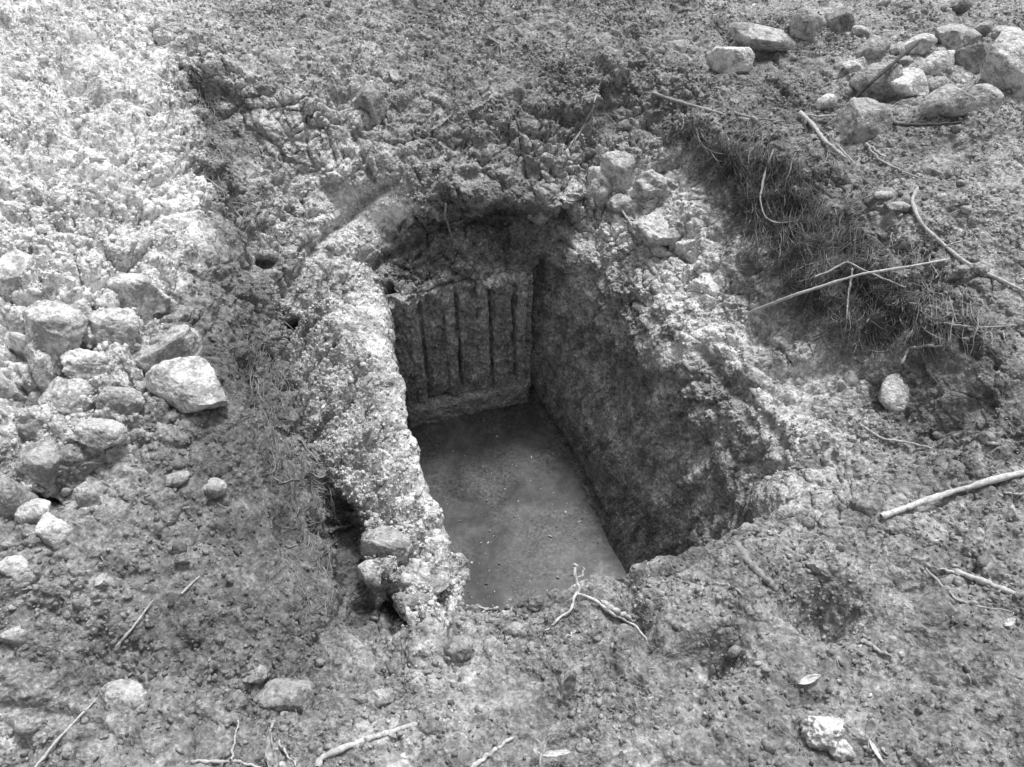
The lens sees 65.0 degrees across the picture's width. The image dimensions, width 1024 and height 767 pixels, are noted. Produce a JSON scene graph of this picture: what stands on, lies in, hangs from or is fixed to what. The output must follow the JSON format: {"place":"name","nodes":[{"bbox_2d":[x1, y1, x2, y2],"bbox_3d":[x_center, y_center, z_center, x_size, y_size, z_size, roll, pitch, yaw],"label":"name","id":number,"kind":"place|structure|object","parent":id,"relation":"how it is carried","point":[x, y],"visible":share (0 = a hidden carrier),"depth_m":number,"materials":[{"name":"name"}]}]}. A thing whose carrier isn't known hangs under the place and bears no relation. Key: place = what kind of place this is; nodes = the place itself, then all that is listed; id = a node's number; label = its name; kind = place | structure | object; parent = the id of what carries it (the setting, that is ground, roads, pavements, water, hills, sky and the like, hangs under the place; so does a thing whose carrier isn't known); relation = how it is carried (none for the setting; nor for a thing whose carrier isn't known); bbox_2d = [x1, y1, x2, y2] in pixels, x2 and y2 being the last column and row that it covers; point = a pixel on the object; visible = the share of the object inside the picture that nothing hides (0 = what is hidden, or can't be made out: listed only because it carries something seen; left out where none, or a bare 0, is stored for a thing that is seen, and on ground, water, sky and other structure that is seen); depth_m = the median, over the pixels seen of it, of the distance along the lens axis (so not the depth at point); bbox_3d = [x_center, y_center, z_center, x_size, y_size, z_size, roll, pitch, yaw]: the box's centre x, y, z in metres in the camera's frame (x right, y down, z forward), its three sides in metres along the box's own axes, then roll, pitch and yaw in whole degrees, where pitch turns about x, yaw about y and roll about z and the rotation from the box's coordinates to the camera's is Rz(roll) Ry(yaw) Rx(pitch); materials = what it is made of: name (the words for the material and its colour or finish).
{"place":"outdoors","nodes":[
{"label":"outdoors","id":0,"kind":"place"},
{"bbox_2d":[0,0,1023,766],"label":"ground","id":1,"kind":"structure","parent":0,"point":[932,642],"depth_m":2.34,"materials":[{"name":"soil"}]},
{"bbox_2d":[0,626,25,646],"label":"stone","id":2,"kind":"object","parent":1,"relation":"on","point":[14,636],"visible":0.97,"depth_m":1.69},
{"bbox_2d":[0,555,28,575],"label":"stone","id":3,"kind":"object","parent":1,"relation":"on","point":[13,565],"visible":0.94,"depth_m":1.73,"materials":[{"name":"stone"}]},
{"bbox_2d":[0,249,32,301],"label":"rock","id":4,"kind":"object","parent":1,"relation":"on","point":[14,263],"visible":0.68,"depth_m":2.09,"materials":[{"name":"stone"}]},
{"bbox_2d":[0,471,38,518],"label":"stone","id":5,"kind":"object","parent":1,"relation":"on","point":[14,494],"visible":0.78,"depth_m":1.81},
{"bbox_2d":[15,422,40,441],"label":"stone","id":6,"kind":"object","parent":1,"relation":"on","point":[28,431],"visible":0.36,"depth_m":1.92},
{"bbox_2d":[14,498,50,523],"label":"stone","id":7,"kind":"object","parent":1,"relation":"on","point":[32,511],"visible":0.68,"depth_m":1.81,"materials":[{"name":"stone"}]},
{"bbox_2d":[14,439,61,488],"bbox_3d":[-1.114,0.187,1.908,0.106,0.122,0.109,18,27,-11],"label":"stone","id":8,"kind":"object","parent":1,"relation":"on","point":[39,461],"visible":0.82,"depth_m":1.86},
{"bbox_2d":[21,300,87,356],"bbox_3d":[-1.174,-0.139,2.065,0.216,0.156,0.134,5,28,15],"label":"rock","id":9,"kind":"object","parent":1,"relation":"on","point":[59,327],"visible":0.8,"depth_m":2.00,"materials":[{"name":"stone"}]},
{"bbox_2d":[35,511,73,549],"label":"stone","id":10,"kind":"object","parent":1,"relation":"on","point":[52,531],"visible":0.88,"depth_m":1.79,"materials":[{"name":"stone"}]},
{"bbox_2d":[36,376,96,414],"bbox_3d":[-1.125,0.046,2.020,0.176,0.122,0.108,3,48,3],"label":"boulder","id":11,"kind":"object","parent":1,"relation":"on","point":[63,394],"visible":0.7,"depth_m":1.98,"materials":[{"name":"stone"}]},
{"bbox_2d":[35,698,97,766],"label":"straw","id":12,"kind":"object","parent":1,"relation":"on","point":[57,740],"visible":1,"depth_m":1.62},
{"bbox_2d":[61,744,73,760],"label":"stone","id":13,"kind":"object","parent":1,"relation":"on","point":[67,752],"visible":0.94,"depth_m":1.59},
{"bbox_2d":[73,481,101,507],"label":"stone","id":14,"kind":"object","parent":1,"relation":"on","point":[85,494],"visible":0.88,"depth_m":1.84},
{"bbox_2d":[60,348,120,379],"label":"rock","id":15,"kind":"object","parent":1,"relation":"on","point":[80,363],"visible":0.94,"depth_m":2.00,"materials":[{"name":"stone"}]},
{"bbox_2d":[77,457,106,475],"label":"stone","id":16,"kind":"object","parent":1,"relation":"on","point":[92,465],"visible":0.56,"depth_m":1.92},
{"bbox_2d":[70,418,127,449],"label":"stone","id":17,"kind":"object","parent":1,"relation":"on","point":[100,433],"visible":1,"depth_m":1.90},
{"bbox_2d":[88,307,143,344],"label":"stone","id":18,"kind":"object","parent":1,"relation":"on","point":[115,324],"visible":0.7,"depth_m":2.07,"materials":[{"name":"stone"}]},
{"bbox_2d":[95,386,144,414],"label":"stone","id":19,"kind":"object","parent":1,"relation":"on","point":[124,400],"visible":0.91,"depth_m":1.96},
{"bbox_2d":[97,678,146,711],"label":"stone","id":20,"kind":"object","parent":1,"relation":"on","point":[122,695],"visible":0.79,"depth_m":1.68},
{"bbox_2d":[115,600,152,647],"bbox_3d":[-0.824,0.528,1.763,0.013,0.019,0.117,22,52,19],"label":"straw","id":21,"kind":"object","parent":1,"relation":"on","point":[127,633],"visible":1,"depth_m":1.75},
{"bbox_2d":[105,272,171,314],"bbox_3d":[-1.029,-0.250,2.202,0.139,0.121,0.115,-34,56,-26],"label":"rock","id":22,"kind":"object","parent":1,"relation":"on","point":[141,293],"visible":0.88,"depth_m":2.17,"materials":[{"name":"stone"}]},
{"bbox_2d":[131,324,203,373],"bbox_3d":[-0.948,-0.074,2.164,0.215,0.136,0.158,-9,28,0],"label":"boulder","id":23,"kind":"object","parent":1,"relation":"on","point":[183,340],"visible":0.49,"depth_m":2.12,"materials":[{"name":"stone"}]},
{"bbox_2d":[166,471,189,486],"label":"stone","id":24,"kind":"object","parent":1,"relation":"on","point":[177,478],"visible":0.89,"depth_m":1.94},
{"bbox_2d":[143,356,229,413],"bbox_3d":[-0.835,0.030,2.074,0.172,0.175,0.175,-29,54,-23],"label":"boulder","id":25,"kind":"object","parent":1,"relation":"on","point":[190,384],"visible":0.84,"depth_m":2.04,"materials":[{"name":"stone"}]},
{"bbox_2d":[203,477,226,498],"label":"stone","id":26,"kind":"object","parent":1,"relation":"on","point":[214,487],"visible":0.93,"depth_m":1.98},
{"bbox_2d":[190,759,259,766],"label":"twig","id":27,"kind":"object","parent":1,"relation":"on","point":[205,761],"visible":1,"depth_m":1.60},
{"bbox_2d":[146,61,316,271],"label":"fine roots","id":28,"kind":"object","parent":1,"relation":"on","point":[210,121],"visible":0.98,"depth_m":2.94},
{"bbox_2d":[242,664,267,683],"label":"stone","id":29,"kind":"object","parent":1,"relation":"on","point":[259,675],"visible":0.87,"depth_m":1.76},
{"bbox_2d":[265,731,274,766],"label":"dry leaf","id":30,"kind":"object","parent":1,"relation":"on","point":[269,752],"visible":1,"depth_m":1.59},
{"bbox_2d":[256,678,314,713],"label":"stone","id":31,"kind":"object","parent":1,"relation":"on","point":[281,694],"visible":0.89,"depth_m":1.72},
{"bbox_2d":[219,313,355,622],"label":"fine roots","id":32,"kind":"object","parent":1,"relation":"on","point":[257,387],"visible":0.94,"depth_m":2.31,"materials":[{"name":"plant"}]},
{"bbox_2d":[315,722,417,766],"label":"stick","id":33,"kind":"object","parent":1,"relation":"on","point":[335,751],"visible":1,"depth_m":1.63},
{"bbox_2d":[353,81,389,125],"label":"stone","id":34,"kind":"object","parent":1,"relation":"on","point":[372,100],"visible":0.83,"depth_m":3.23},
{"bbox_2d":[277,203,470,644],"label":"pit wall","id":35,"kind":"structure","parent":1,"relation":"on","point":[381,336],"depth_m":2.79,"materials":[{"name":"soil"}]},
{"bbox_2d":[357,559,381,586],"bbox_3d":[-0.395,0.521,2.225,0.075,0.072,0.072,2,28,2],"label":"lump","id":36,"kind":"object","parent":35,"relation":"on","point":[369,573],"visible":0.94,"depth_m":2.20,"materials":[{"name":"stone"}]},
{"bbox_2d":[359,525,412,563],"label":"stone","id":37,"kind":"object","parent":35,"relation":"on","point":[383,540],"visible":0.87,"depth_m":2.27,"materials":[{"name":"stone"}]},
{"bbox_2d":[392,592,433,618],"bbox_3d":[-0.271,0.598,2.196,0.116,0.075,0.087,-6,28,-5],"label":"lump","id":38,"kind":"object","parent":35,"relation":"on","point":[401,601],"visible":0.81,"depth_m":2.17,"materials":[{"name":"stone"}]},
{"bbox_2d":[405,558,449,595],"bbox_3d":[-0.237,0.553,2.289,0.178,0.093,0.125,3,28,3],"label":"lump","id":39,"kind":"object","parent":35,"relation":"on","point":[419,569],"visible":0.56,"depth_m":2.26,"materials":[{"name":"stone"}]},
{"bbox_2d":[362,688,391,707],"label":"stone","id":40,"kind":"object","parent":1,"relation":"on","point":[379,698],"visible":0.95,"depth_m":1.78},
{"bbox_2d":[383,271,532,427],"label":"carved wall","id":41,"kind":"structure","parent":1,"relation":"on","point":[463,347],"depth_m":3.61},
{"bbox_2d":[443,633,474,662],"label":"stone","id":42,"kind":"object","parent":1,"relation":"on","point":[458,648],"visible":0.93,"depth_m":1.88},
{"bbox_2d":[471,736,513,766],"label":"stick","id":43,"kind":"object","parent":1,"relation":"on","point":[477,763],"visible":1,"depth_m":1.62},
{"bbox_2d":[0,0,1023,766],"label":"soil crumbs","id":44,"kind":"object","parent":1,"relation":"on","point":[66,214],"visible":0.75,"depth_m":2.42,"materials":[{"name":"soil"}]},
{"bbox_2d":[0,0,1023,766],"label":"loose clods","id":45,"kind":"object","parent":1,"relation":"on","point":[568,760],"visible":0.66,"depth_m":2.37,"materials":[{"name":"soil"}]},
{"bbox_2d":[0,0,1023,766],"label":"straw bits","id":46,"kind":"object","parent":1,"relation":"on","point":[380,364],"visible":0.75,"depth_m":2.47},
{"bbox_2d":[503,621,526,638],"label":"stone","id":47,"kind":"object","parent":1,"relation":"on","point":[514,629],"visible":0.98,"depth_m":1.94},
{"bbox_2d":[527,212,551,224],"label":"block","id":48,"kind":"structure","parent":1,"relation":"on","point":[540,218],"depth_m":3.36,"materials":[{"name":"stone"}]},
{"bbox_2d":[533,735,574,766],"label":"sprig","id":49,"kind":"object","parent":1,"relation":"on","point":[539,746],"visible":1,"depth_m":1.60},
{"bbox_2d":[560,672,575,700],"bbox_3d":[0.125,0.671,1.778,0.031,0.080,0.025,27,14,22],"label":"dry leaf","id":50,"kind":"object","parent":1,"relation":"on","point":[568,685],"visible":1,"depth_m":1.78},
{"bbox_2d":[576,737,594,754],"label":"stone","id":51,"kind":"object","parent":1,"relation":"on","point":[584,745],"visible":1,"depth_m":1.66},
{"bbox_2d":[570,76,603,144],"bbox_3d":[0.324,-1.131,3.306,0.049,0.148,0.352,18,50,15],"label":"root","id":52,"kind":"object","parent":1,"relation":"on","point":[586,123],"visible":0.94,"depth_m":3.28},
{"bbox_2d":[545,563,647,643],"bbox_3d":[0.202,0.581,1.941,0.251,0.098,0.170,31,55,25],"label":"root","id":53,"kind":"object","parent":1,"relation":"on","point":[576,580],"visible":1,"depth_m":1.97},
{"bbox_2d":[585,166,611,201],"bbox_3d":[0.366,-0.829,3.362,0.131,0.176,0.148,15,29,0],"label":"block","id":54,"kind":"object","parent":1,"relation":"on","point":[598,187],"depth_m":3.31,"materials":[{"name":"stone"}]},
{"bbox_2d":[600,600,631,620],"bbox_3d":[0.255,0.561,1.975,0.086,0.063,0.022,11,49,10],"label":"stick","id":55,"kind":"object","parent":1,"relation":"on","point":[612,608],"visible":1,"depth_m":1.96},
{"bbox_2d":[599,150,635,192],"bbox_3d":[0.441,-0.872,3.344,0.149,0.214,0.159,-16,29,2],"label":"block","id":56,"kind":"object","parent":1,"relation":"on","point":[617,167],"depth_m":3.28,"materials":[{"name":"stone"}]},
{"bbox_2d":[528,97,711,182],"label":"fine roots","id":57,"kind":"object","parent":1,"relation":"on","point":[636,158],"visible":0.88,"depth_m":3.27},
{"bbox_2d":[605,192,644,216],"bbox_3d":[0.469,-0.723,3.321,0.159,0.125,0.121,-7,28,-7],"label":"block","id":58,"kind":"object","parent":1,"relation":"on","point":[618,202],"depth_m":3.28,"materials":[{"name":"stone"}]},
{"bbox_2d":[529,261,776,573],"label":"pit wall","id":59,"kind":"structure","parent":1,"relation":"on","point":[663,460],"depth_m":3.29,"materials":[{"name":"soil"}]},
{"bbox_2d":[630,169,677,200],"bbox_3d":[0.589,-0.784,3.306,0.195,0.207,0.153,-24,52,-20],"label":"block","id":60,"kind":"object","parent":1,"relation":"on","point":[651,184],"depth_m":3.25,"materials":[{"name":"stone"}]},
{"bbox_2d":[632,212,680,246],"bbox_3d":[0.577,-0.596,3.232,0.203,0.141,0.160,-7,48,-6],"label":"block","id":61,"kind":"object","parent":1,"relation":"on","point":[650,230],"depth_m":3.18,"materials":[{"name":"stone"}]},
{"bbox_2d":[651,91,781,123],"bbox_3d":[0.797,-1.107,3.245,0.576,0.100,0.094,32,55,25],"label":"twig","id":62,"kind":"object","parent":1,"relation":"on","point":[677,101],"visible":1,"depth_m":3.22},
{"bbox_2d":[707,46,754,73],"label":"stone","id":63,"kind":"object","parent":1,"relation":"on","point":[737,60],"visible":0.82,"depth_m":3.31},
{"bbox_2d":[732,540,777,590],"bbox_3d":[0.598,0.452,2.004,0.041,0.062,0.167,-19,51,-16],"label":"stick","id":64,"kind":"object","parent":1,"relation":"on","point":[754,567],"visible":0.97,"depth_m":1.97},
{"bbox_2d":[728,22,796,52],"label":"rock","id":65,"kind":"object","parent":1,"relation":"on","point":[767,39],"depth_m":3.38,"materials":[{"name":"stone"}]},
{"bbox_2d":[759,149,799,223],"bbox_3d":[0.950,-0.706,2.928,0.102,0.122,0.334,-6,48,-5],"label":"root","id":66,"kind":"object","parent":1,"relation":"on","point":[762,184],"visible":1,"depth_m":2.94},
{"bbox_2d":[789,7,826,39],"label":"stone","id":67,"kind":"object","parent":1,"relation":"on","point":[807,23],"visible":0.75,"depth_m":3.37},
{"bbox_2d":[798,674,820,684],"bbox_3d":[0.644,0.641,1.741,0.052,0.014,0.017,-18,50,-2],"label":"dry leaf","id":68,"kind":"object","parent":1,"relation":"on","point":[808,679],"visible":1,"depth_m":1.74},
{"bbox_2d":[803,559,834,582],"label":"stone","id":69,"kind":"object","parent":1,"relation":"on","point":[815,566],"visible":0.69,"depth_m":2.00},
{"bbox_2d":[800,715,844,751],"bbox_3d":[0.633,0.710,1.647,0.092,0.081,0.079,3,48,2],"label":"lime lump","id":70,"kind":"object","parent":1,"relation":"on","point":[821,733],"visible":0.97,"depth_m":1.62,"materials":[{"name":"stone"}]},
{"bbox_2d":[797,110,854,164],"bbox_3d":[1.177,-0.921,2.988,0.135,0.055,0.409,0,48,0],"label":"stick","id":71,"kind":"object","parent":1,"relation":"on","point":[810,122],"visible":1,"depth_m":2.98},
{"bbox_2d":[816,93,837,110],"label":"pebble","id":72,"kind":"object","parent":1,"relation":"on","point":[827,101],"visible":0.95,"depth_m":3.12,"materials":[{"name":"stone"}]},
{"bbox_2d":[671,129,987,398],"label":"fine roots","id":73,"kind":"object","parent":1,"relation":"on","point":[803,224],"visible":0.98,"depth_m":2.75,"materials":[{"name":"plant"}]},
{"bbox_2d":[826,6,854,35],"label":"stone","id":74,"kind":"object","parent":1,"relation":"on","point":[841,19],"visible":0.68,"depth_m":3.37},
{"bbox_2d":[670,102,1013,371],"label":"fine roots","id":75,"kind":"object","parent":1,"relation":"on","point":[900,295],"visible":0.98,"depth_m":2.63,"materials":[{"name":"plant"}]},
{"bbox_2d":[829,739,855,762],"bbox_3d":[0.669,0.746,1.631,0.055,0.048,0.044,13,49,12],"label":"lime lump","id":76,"kind":"object","parent":1,"relation":"on","point":[843,752],"visible":0.92,"depth_m":1.62,"materials":[{"name":"stone"}]},
{"bbox_2d":[749,258,949,312],"bbox_3d":[1.100,-0.296,2.679,0.540,0.374,0.080,13,49,11],"label":"straw","id":77,"kind":"object","parent":1,"relation":"on","point":[823,285],"visible":1,"depth_m":2.61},
{"bbox_2d":[842,61,861,72],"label":"stone","id":78,"kind":"object","parent":1,"relation":"on","point":[851,66],"visible":0.95,"depth_m":3.20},
{"bbox_2d":[815,261,905,286],"bbox_3d":[1.136,-0.349,2.619,0.270,0.068,0.065,21,51,18],"label":"root","id":79,"kind":"object","parent":1,"relation":"on","point":[835,267],"visible":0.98,"depth_m":2.63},
{"bbox_2d":[851,25,870,37],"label":"stone","id":80,"kind":"object","parent":1,"relation":"on","point":[858,30],"visible":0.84,"depth_m":3.34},
{"bbox_2d":[831,97,893,143],"bbox_3d":[1.298,-0.943,2.986,0.230,0.195,0.163,-12,49,-11],"label":"boulder","id":81,"kind":"object","parent":1,"relation":"on","point":[862,120],"visible":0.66,"depth_m":2.93,"materials":[{"name":"stone"}]},
{"bbox_2d":[857,715,884,763],"bbox_3d":[0.728,0.724,1.624,0.049,0.075,0.085,0,48,0],"label":"sprig","id":82,"kind":"object","parent":1,"relation":"on","point":[869,733],"visible":1,"depth_m":1.63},
{"bbox_2d":[855,35,890,58],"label":"stone","id":83,"kind":"object","parent":1,"relation":"on","point":[875,47],"visible":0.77,"depth_m":3.25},
{"bbox_2d":[860,638,891,656],"bbox_3d":[0.819,0.597,1.812,0.015,0.032,0.070,-30,55,-24],"label":"twig","id":84,"kind":"object","parent":1,"relation":"on","point":[869,644],"visible":1,"depth_m":1.81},
{"bbox_2d":[849,62,903,97],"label":"stone","id":85,"kind":"object","parent":1,"relation":"on","point":[862,78],"visible":0.67,"depth_m":3.10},
{"bbox_2d":[873,191,893,199],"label":"stone","id":86,"kind":"object","parent":1,"relation":"on","point":[884,195],"visible":1,"depth_m":2.71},
{"bbox_2d":[855,40,920,97],"bbox_3d":[1.459,-1.201,3.109,0.404,0.137,0.039,-31,55,-25],"label":"stick","id":87,"kind":"object","parent":1,"relation":"on","point":[882,72],"visible":0.95,"depth_m":3.05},
{"bbox_2d":[854,418,931,448],"bbox_3d":[1.139,0.157,2.416,0.035,0.094,0.247,-32,55,-26],"label":"root","id":88,"kind":"object","parent":1,"relation":"on","point":[878,436],"visible":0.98,"depth_m":2.42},
{"bbox_2d":[868,147,918,177],"bbox_3d":[1.328,-0.772,2.816,0.020,0.038,0.252,-16,50,-14],"label":"twig","id":89,"kind":"object","parent":1,"relation":"on","point":[881,160],"visible":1,"depth_m":2.83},
{"bbox_2d":[878,373,911,413],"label":"stone","id":90,"kind":"object","parent":1,"relation":"on","point":[894,395],"visible":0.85,"depth_m":2.48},
{"bbox_2d":[887,564,904,586],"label":"stone","id":91,"kind":"object","parent":1,"relation":"on","point":[896,575],"visible":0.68,"depth_m":1.97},
{"bbox_2d":[890,41,906,54],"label":"stone","id":92,"kind":"object","parent":1,"relation":"on","point":[899,47],"visible":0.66,"depth_m":3.25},
{"bbox_2d":[887,201,910,211],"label":"stone","id":93,"kind":"object","parent":1,"relation":"on","point":[900,206],"visible":1,"depth_m":2.66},
{"bbox_2d":[890,67,929,97],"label":"stone","id":94,"kind":"object","parent":1,"relation":"on","point":[910,81],"visible":0.78,"depth_m":3.07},
{"bbox_2d":[904,33,937,54],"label":"stone","id":95,"kind":"object","parent":1,"relation":"on","point":[926,43],"visible":0.82,"depth_m":3.23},
{"bbox_2d":[892,121,961,126],"bbox_3d":[1.477,-0.927,2.864,0.220,0.053,0.019,12,49,10],"label":"stick","id":96,"kind":"object","parent":1,"relation":"on","point":[928,124],"visible":1,"depth_m":2.87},
{"bbox_2d":[917,50,954,74],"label":"stone","id":97,"kind":"object","parent":1,"relation":"on","point":[935,62],"visible":0.77,"depth_m":3.17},
{"bbox_2d":[928,76,948,92],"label":"stone","id":98,"kind":"object","parent":1,"relation":"on","point":[936,82],"visible":0.56,"depth_m":3.11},
{"bbox_2d":[918,83,976,119],"bbox_3d":[1.571,-1.022,2.919,0.187,0.111,0.157,-17,26,17],"label":"stone","id":99,"kind":"object","parent":1,"relation":"on","point":[948,100],"visible":0.98,"depth_m":2.87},
{"bbox_2d":[879,469,1023,518],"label":"stick","id":100,"kind":"object","parent":1,"relation":"on","point":[926,500],"visible":1,"depth_m":2.09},
{"bbox_2d":[941,0,972,13],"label":"stone","id":101,"kind":"object","parent":1,"relation":"on","point":[959,6],"visible":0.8,"depth_m":3.45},
{"bbox_2d":[935,24,981,50],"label":"stone","id":102,"kind":"object","parent":1,"relation":"on","point":[956,37],"visible":0.73,"depth_m":3.25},
{"bbox_2d":[911,187,1023,292],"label":"root","id":103,"kind":"object","parent":1,"relation":"on","point":[914,208],"visible":1,"depth_m":2.55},
{"bbox_2d":[925,568,1011,611],"bbox_3d":[1.057,0.502,1.894,0.060,0.057,0.193,-34,56,-27],"label":"root","id":104,"kind":"object","parent":1,"relation":"on","point":[941,585],"visible":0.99,"depth_m":1.87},
{"bbox_2d":[954,42,990,73],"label":"stone","id":105,"kind":"object","parent":1,"relation":"on","point":[971,58],"visible":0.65,"depth_m":3.13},
{"bbox_2d":[970,527,984,543],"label":"stone","id":106,"kind":"object","parent":1,"relation":"on","point":[977,535],"visible":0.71,"depth_m":1.98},
{"bbox_2d":[940,568,1023,596],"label":"stick","id":107,"kind":"object","parent":1,"relation":"on","point":[978,579],"visible":1,"depth_m":1.91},
{"bbox_2d":[973,21,993,33],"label":"stone","id":108,"kind":"object","parent":1,"relation":"on","point":[983,27],"visible":0.82,"depth_m":3.35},
{"bbox_2d":[968,83,1003,112],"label":"stone","id":109,"kind":"object","parent":1,"relation":"on","point":[989,97],"visible":0.79,"depth_m":2.90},
{"bbox_2d":[980,26,1023,98],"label":"boulder","id":110,"kind":"object","parent":1,"relation":"on","point":[1002,67],"visible":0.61,"depth_m":2.92,"materials":[{"name":"stone"}]},
{"bbox_2d":[1002,502,1020,521],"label":"stone","id":111,"kind":"object","parent":1,"relation":"on","point":[1009,508],"visible":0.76,"depth_m":2.01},
{"bbox_2d":[411,393,626,609],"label":"floor","id":112,"kind":"structure","parent":0,"point":[450,478],"depth_m":3.55,"materials":[{"name":"soil"}]},
{"bbox_2d":[433,424,613,607],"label":"floating specks","id":113,"kind":"object","parent":112,"relation":"on","point":[499,563],"visible":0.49,"depth_m":3.44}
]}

